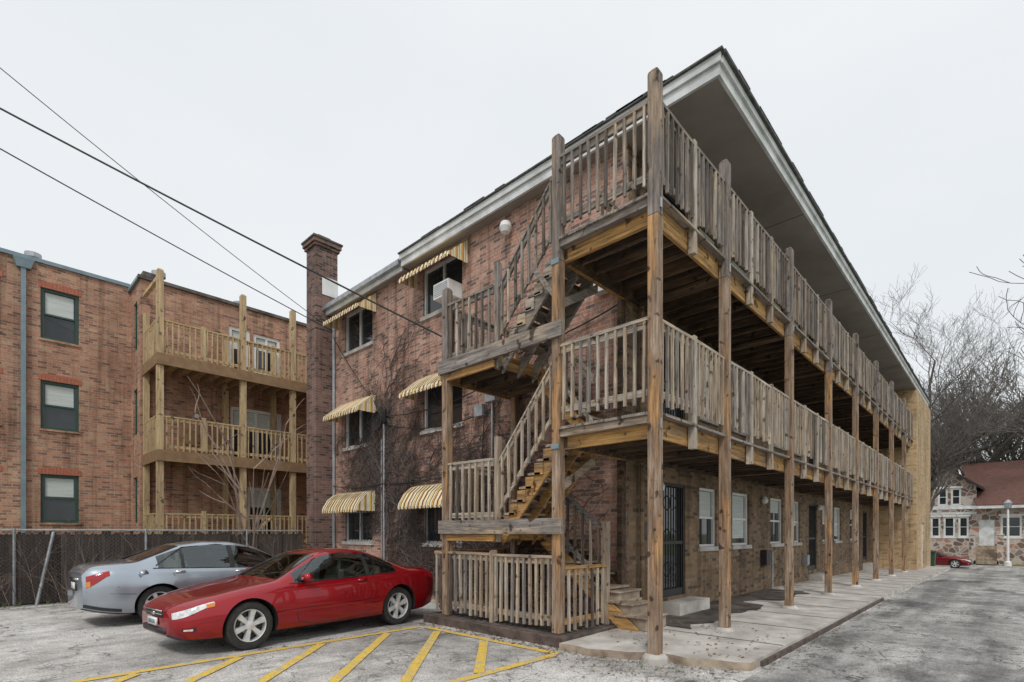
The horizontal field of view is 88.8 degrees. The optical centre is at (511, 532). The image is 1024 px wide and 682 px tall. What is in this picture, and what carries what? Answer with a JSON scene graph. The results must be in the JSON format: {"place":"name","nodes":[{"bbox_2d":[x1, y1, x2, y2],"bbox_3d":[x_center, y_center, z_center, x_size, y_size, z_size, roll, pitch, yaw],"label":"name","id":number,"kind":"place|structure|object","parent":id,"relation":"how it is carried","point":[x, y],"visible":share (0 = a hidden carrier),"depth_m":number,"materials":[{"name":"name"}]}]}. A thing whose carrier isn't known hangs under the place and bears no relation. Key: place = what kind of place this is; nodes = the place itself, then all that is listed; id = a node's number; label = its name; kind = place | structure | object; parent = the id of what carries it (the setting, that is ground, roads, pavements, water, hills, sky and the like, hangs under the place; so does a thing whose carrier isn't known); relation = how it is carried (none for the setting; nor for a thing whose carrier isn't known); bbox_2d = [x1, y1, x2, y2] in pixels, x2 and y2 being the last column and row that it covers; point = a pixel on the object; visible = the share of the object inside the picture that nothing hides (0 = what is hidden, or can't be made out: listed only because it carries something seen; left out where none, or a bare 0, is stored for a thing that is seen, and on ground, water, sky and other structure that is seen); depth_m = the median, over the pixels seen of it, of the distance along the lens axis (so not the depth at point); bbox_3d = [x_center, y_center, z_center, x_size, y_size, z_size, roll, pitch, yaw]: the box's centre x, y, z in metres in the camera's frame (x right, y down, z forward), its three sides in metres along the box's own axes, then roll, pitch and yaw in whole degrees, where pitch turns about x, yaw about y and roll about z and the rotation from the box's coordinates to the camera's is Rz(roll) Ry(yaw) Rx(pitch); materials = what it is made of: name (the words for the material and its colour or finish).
{"place":"outdoors","nodes":[
{"label":"outdoors","id":0,"kind":"place"},
{"bbox_2d":[0,569,949,681],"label":"parking lot pavement","id":1,"kind":"structure","parent":0,"point":[59,642],"depth_m":6.77,"materials":[{"name":"grey asphalt"}]},
{"bbox_2d":[0,513,287,606],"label":"dead weeds","id":2,"kind":"object","parent":1,"relation":"on","point":[39,563],"visible":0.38,"depth_m":11.61,"materials":[{"name":"brown plant"}]},
{"bbox_2d":[0,528,302,606],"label":"chain link fence","id":3,"kind":"object","parent":1,"relation":"on","point":[57,560],"visible":0.43,"depth_m":12.03,"materials":[{"name":"grey metal"}]},
{"bbox_2d":[68,541,273,617],"bbox_3d":[-5.973,0.881,10.779,2.051,1.438,4.782,0,0,41],"label":"silver parked car","id":4,"kind":"object","parent":1,"relation":"on","point":[134,584],"visible":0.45,"depth_m":9.27,"materials":[{"name":"paint"}]},
{"bbox_2d":[142,548,432,649],"bbox_3d":[-3.378,0.929,8.674,2.007,1.342,4.475,0,0,39],"label":"red parked car","id":5,"kind":"object","parent":1,"relation":"on","point":[251,608],"visible":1,"depth_m":7.79,"materials":[{"name":"paint"}]},
{"bbox_2d":[68,626,558,681],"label":"parking lot markings","id":6,"kind":"object","parent":1,"relation":"on","point":[416,663],"visible":1,"depth_m":6.47,"materials":[{"name":"yellow paint"}]},
{"bbox_2d":[301,233,342,548],"bbox_3d":[-5.805,-3.650,15.972,0.840,10.700,0.940,0,0,43],"label":"chimney","id":7,"kind":"object","parent":1,"relation":"on","point":[322,252],"visible":0.81,"depth_m":15.70,"materials":[{"name":"brick"}]},
{"bbox_2d":[1,573,941,670],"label":"grass tufts","id":8,"kind":"object","parent":1,"relation":"on","point":[48,602],"visible":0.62,"depth_m":7.97,"materials":[{"name":"plant"}]},
{"bbox_2d":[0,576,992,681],"bbox_3d":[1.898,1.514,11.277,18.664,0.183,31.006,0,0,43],"label":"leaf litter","id":9,"kind":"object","parent":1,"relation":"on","point":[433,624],"visible":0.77,"depth_m":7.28,"materials":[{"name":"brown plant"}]},
{"bbox_2d":[559,562,951,670],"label":"concrete walkway","id":10,"kind":"structure","parent":1,"relation":"on","point":[815,614],"depth_m":8.68,"materials":[{"name":"grey concrete"}]},
{"bbox_2d":[424,67,912,665],"bbox_3d":[8.438,-1.971,16.609,4.640,7.518,24.280,0,0,43],"label":"wooden gallery and stairs","id":11,"kind":"object","parent":10,"relation":"on","point":[676,271],"visible":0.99,"depth_m":8.30,"materials":[{"name":"brown wood"}]},
{"bbox_2d":[931,551,936,565],"bbox_3d":[23.455,1.590,29.367,0.650,1.120,0.700,0,0,43],"label":"wheelie bin","id":12,"kind":"object","parent":1,"relation":"on","point":[933,556],"visible":0.15,"depth_m":29.04,"materials":[{"name":"green plastic"}]},
{"bbox_3d":[-11.136,-4.400,9.038,1.600,12.000,0.304,0,0,43],"label":"utility pole","id":13,"kind":"object","parent":1,"relation":"on","visible":0},
{"bbox_2d":[0,68,321,322],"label":"overhead cable","id":14,"kind":"object","parent":13,"relation":"attached to","point":[148,188],"visible":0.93,"depth_m":12.16,"materials":[{"name":"black rubber"}]},
{"bbox_2d":[0,148,332,330],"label":"overhead cable","id":15,"kind":"object","parent":13,"relation":"attached to","point":[154,234],"visible":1,"depth_m":12.09,"materials":[{"name":"black rubber"}]},
{"bbox_2d":[0,107,461,346],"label":"overhead cable","id":16,"kind":"object","parent":13,"relation":"attached to","point":[125,174],"visible":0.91,"depth_m":10.14,"materials":[{"name":"black rubber"}]},
{"bbox_2d":[0,0,1023,473],"label":"sky","id":17,"kind":"structure","parent":0,"point":[366,127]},
{"bbox_2d":[741,569,1023,681],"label":"driveway","id":18,"kind":"structure","parent":0,"point":[898,629],"depth_m":7.77,"materials":[{"name":"grey asphalt"}]},
{"bbox_2d":[939,566,1023,571],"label":"street pavement","id":19,"kind":"structure","parent":0,"point":[993,568],"depth_m":38.59,"materials":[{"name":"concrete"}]},
{"bbox_2d":[931,550,972,567],"bbox_3d":[32.595,1.979,40.475,4.637,1.342,2.007,0,0,43],"label":"red parked car","id":20,"kind":"object","parent":19,"relation":"on","point":[950,560],"visible":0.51,"depth_m":39.13,"materials":[{"name":"paint"}]},
{"bbox_2d":[976,564,1023,566],"bbox_3d":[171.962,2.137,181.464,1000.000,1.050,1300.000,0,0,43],"label":"ground","id":21,"kind":"structure","parent":0,"point":[999,565],"depth_m":42.37,"materials":[{"name":"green plant"}]},
{"bbox_2d":[0,252,306,544],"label":"walls","id":22,"kind":"structure","parent":21,"relation":"on","point":[103,452],"depth_m":16.49,"materials":[{"name":"brick"}]},
{"bbox_2d":[0,247,306,533],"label":"windows and trim","id":23,"kind":"structure","parent":22,"relation":"attached to","point":[60,400],"depth_m":15.89,"materials":[{"name":"black glass"}]},
{"bbox_2d":[142,268,306,548],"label":"porches","id":24,"kind":"object","parent":21,"relation":"on","point":[203,370],"visible":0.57,"depth_m":16.35,"materials":[{"name":"brown wood"}]},
{"bbox_2d":[187,376,305,546],"bbox_3d":[-7.354,-1.460,14.925,3.119,6.146,5.186,0,0,-9],"label":"bare tree","id":25,"kind":"object","parent":21,"relation":"on","point":[239,514],"visible":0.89,"depth_m":14.58,"materials":[{"name":"brown plant"}]},
{"bbox_2d":[335,143,930,613],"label":"walls","id":26,"kind":"structure","parent":21,"relation":"on","point":[489,245],"depth_m":12.32,"materials":[{"name":"brown brick"}]},
{"bbox_2d":[322,240,467,513],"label":"awnings","id":27,"kind":"object","parent":26,"relation":"attached to","point":[412,498],"visible":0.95,"depth_m":12.88,"materials":[{"name":"beige fabric"}]},
{"bbox_2d":[334,310,608,612],"bbox_3d":[-1.845,-1.945,12.374,9.701,6.899,0.084,0,0,43],"label":"bare climbing vine","id":28,"kind":"object","parent":26,"relation":"attached to","point":[372,458],"visible":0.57,"depth_m":13.13,"materials":[{"name":"brown plant"}]},
{"bbox_2d":[322,45,930,405],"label":"roof","id":29,"kind":"structure","parent":26,"relation":"on","point":[712,105],"depth_m":10.39,"materials":[{"name":"paint"}]},
{"bbox_2d":[331,149,922,599],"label":"fittings","id":30,"kind":"object","parent":26,"relation":"on","point":[439,277],"visible":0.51,"depth_m":12.59,"materials":[{"name":"white paint"}]},
{"bbox_2d":[866,266,1023,510],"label":"bare tree","id":31,"kind":"object","parent":21,"relation":"on","point":[938,464],"visible":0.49,"depth_m":36.49,"materials":[{"name":"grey plant"}]},
{"bbox_2d":[910,290,1023,475],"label":"bare tree","id":32,"kind":"object","parent":21,"relation":"on","point":[995,455],"visible":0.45,"depth_m":48.82,"materials":[{"name":"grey plant"}]},
{"bbox_2d":[918,366,1017,460],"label":"bare tree","id":33,"kind":"object","parent":21,"relation":"on","point":[954,395],"visible":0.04,"depth_m":60.19,"materials":[{"name":"brown plant"}]},
{"bbox_2d":[924,341,1023,462],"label":"bare tree","id":34,"kind":"object","parent":21,"relation":"on","point":[1012,454],"visible":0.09,"depth_m":50.35,"materials":[{"name":"brown plant"}]},
{"bbox_2d":[931,458,1023,565],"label":"stone house","id":35,"kind":"structure","parent":21,"relation":"on","point":[969,516],"depth_m":45.02,"materials":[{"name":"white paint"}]},
{"bbox_2d":[931,344,1023,474],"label":"bare tree","id":36,"kind":"object","parent":21,"relation":"on","point":[967,399],"visible":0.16,"depth_m":49.65,"materials":[{"name":"brown plant"}]},
{"bbox_2d":[935,565,1023,567],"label":"street kerb","id":37,"kind":"structure","parent":21,"relation":"on","point":[987,566],"depth_m":39.85,"materials":[{"name":"concrete"}]},
{"bbox_2d":[943,340,1023,441],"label":"bare tree","id":38,"kind":"object","parent":21,"relation":"on","point":[1021,413],"visible":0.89,"depth_m":43.51,"materials":[{"name":"brown plant"}]},
{"bbox_2d":[949,360,1023,461],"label":"bare tree","id":39,"kind":"object","parent":21,"relation":"on","point":[1010,430],"visible":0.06,"depth_m":54.90,"materials":[{"name":"brown plant"}]},
{"bbox_2d":[969,254,1023,402],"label":"bare tree","id":40,"kind":"object","parent":21,"relation":"on","point":[1019,327],"visible":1,"depth_m":24.33,"materials":[{"name":"brown plant"}]},
{"bbox_2d":[1004,499,1012,565],"bbox_3d":[37.868,0.050,39.888,0.540,5.200,0.514,0,0,43],"label":"street lamp","id":41,"kind":"object","parent":21,"relation":"on","point":[1007,506],"visible":0.91,"depth_m":39.83,"materials":[{"name":"white metal"}]}
]}

